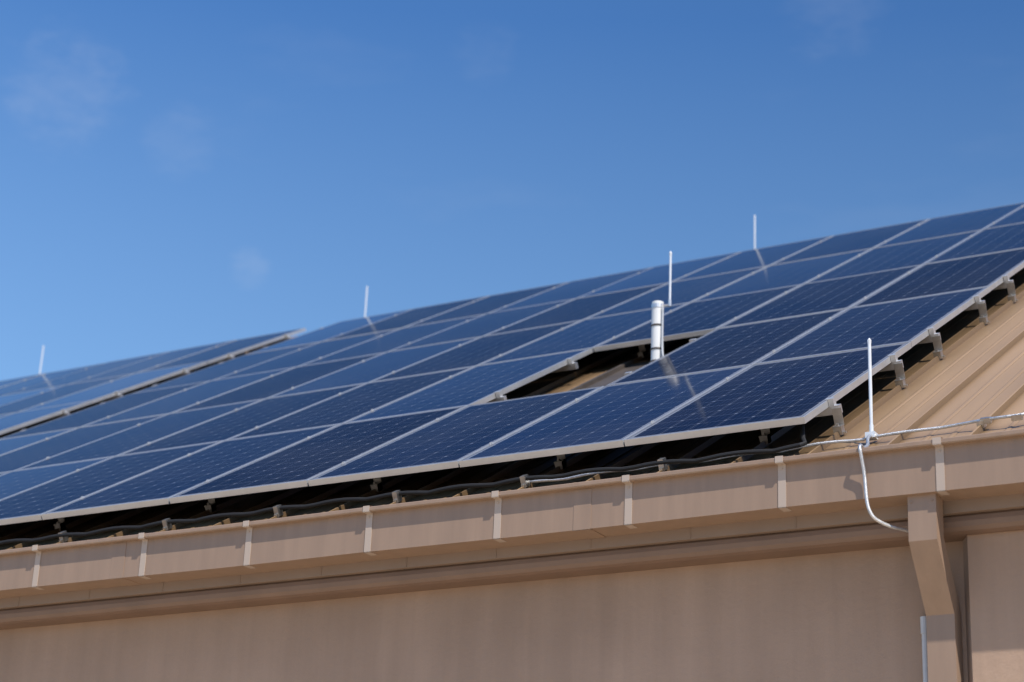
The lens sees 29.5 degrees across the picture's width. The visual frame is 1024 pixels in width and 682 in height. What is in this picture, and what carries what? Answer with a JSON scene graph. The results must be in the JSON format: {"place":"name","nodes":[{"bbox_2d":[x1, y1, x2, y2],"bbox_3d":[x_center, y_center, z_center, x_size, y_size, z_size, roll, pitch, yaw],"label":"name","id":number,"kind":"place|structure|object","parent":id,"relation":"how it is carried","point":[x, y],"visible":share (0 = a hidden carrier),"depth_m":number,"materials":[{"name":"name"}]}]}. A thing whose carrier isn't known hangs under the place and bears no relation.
{"place":"outdoors","nodes":[
{"label":"outdoors","id":0,"kind":"place"},
{"bbox_2d":[0,0,1023,380],"label":"sky","id":1,"kind":"structure","parent":0,"point":[175,174],"materials":[{"name":"blue"}]},
{"label":"ground","id":2,"kind":"structure","parent":0,"visible":0},
{"bbox_2d":[0,530,1023,681],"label":"building wall","id":3,"kind":"structure","parent":2,"relation":"on","point":[852,616],"depth_m":9.98,"materials":[{"name":"paint"}]},
{"bbox_2d":[0,268,1023,549],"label":"roof","id":4,"kind":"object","parent":3,"relation":"on","point":[976,372],"visible":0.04,"depth_m":11.18,"materials":[{"name":"beige metal"}]},
{"bbox_2d":[39,345,43,373],"bbox_3d":[-6.156,0.293,25.434,0.050,0.503,0.050,-9,-24,28],"label":"lightning rod","id":5,"kind":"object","parent":4,"relation":"on","point":[41,359],"depth_m":25.45,"materials":[{"name":"metal"}]},
{"bbox_2d":[364,286,367,316],"bbox_3d":[-1.730,-0.418,23.004,0.050,0.503,0.050,-9,-24,28],"label":"lightning rod","id":6,"kind":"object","parent":4,"relation":"on","point":[366,301],"depth_m":23.02,"materials":[{"name":"metal"}]},
{"bbox_2d":[0,424,806,544],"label":"electrical cables","id":7,"kind":"object","parent":4,"relation":"on","point":[166,523],"visible":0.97,"depth_m":10.66,"materials":[{"name":"black plastic"}]},
{"bbox_2d":[0,202,1023,524],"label":"solar panel frames","id":8,"kind":"structure","parent":4,"relation":"on","point":[820,408],"depth_m":12.38,"materials":[{"name":"silver metal"}]},
{"bbox_2d":[0,203,1023,518],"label":"solar panels","id":9,"kind":"object","parent":8,"relation":"in","point":[794,387],"visible":0.99,"depth_m":14.59,"materials":[{"name":"blue glass"}]},
{"bbox_2d":[21,205,1022,530],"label":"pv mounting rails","id":10,"kind":"object","parent":4,"relation":"on","point":[377,483],"visible":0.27,"depth_m":12.75,"materials":[{"name":"silver metal"}]},
{"bbox_2d":[568,251,671,390],"bbox_3d":[0.830,0.001,13.748,0.988,1.445,1.584,-9,-24,28],"label":"vent pipe with rod","id":11,"kind":"object","parent":4,"relation":"on","point":[619,371],"visible":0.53,"depth_m":13.90,"materials":[{"name":"white plastic"}]},
{"bbox_2d":[754,215,755,248],"bbox_3d":[2.576,-1.110,20.640,0.050,0.503,0.050,-9,-24,28],"label":"lightning rod","id":12,"kind":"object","parent":4,"relation":"on","point":[754,232],"depth_m":20.65,"materials":[{"name":"metal"}]},
{"bbox_2d":[865,338,877,440],"bbox_3d":[1.788,0.234,9.705,0.050,0.533,0.050,-9,-24,28],"label":"lightning rod","id":13,"kind":"object","parent":4,"relation":"on","point":[871,430],"visible":0.97,"depth_m":9.68,"materials":[{"name":"silver metal"}]},
{"bbox_2d":[832,282,1017,434],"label":"mounting brackets","id":14,"kind":"object","parent":4,"relation":"attached to","point":[837,412],"visible":1,"depth_m":11.68,"materials":[{"name":"silver metal"}]},
{"bbox_2d":[0,493,1023,629],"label":"fascia trim","id":15,"kind":"structure","parent":3,"relation":"attached to","point":[831,532],"depth_m":10.16,"materials":[{"name":"paint"}]},
{"bbox_2d":[0,429,1023,597],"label":"gutter","id":16,"kind":"object","parent":15,"relation":"on","point":[970,466],"visible":0.99,"depth_m":9.97,"materials":[{"name":"paint"}]},
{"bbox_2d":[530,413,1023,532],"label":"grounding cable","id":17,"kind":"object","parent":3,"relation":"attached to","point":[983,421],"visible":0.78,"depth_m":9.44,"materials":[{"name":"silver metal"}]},
{"bbox_2d":[920,616,927,681],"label":"wall conduit","id":18,"kind":"object","parent":3,"relation":"attached to","point":[924,645],"depth_m":9.06,"materials":[{"name":"grey plastic"}]},
{"bbox_2d":[907,493,963,681],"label":"downspout","id":19,"kind":"object","parent":3,"relation":"attached to","point":[929,553],"visible":1,"depth_m":8.96,"materials":[{"name":"paint"}]}
]}

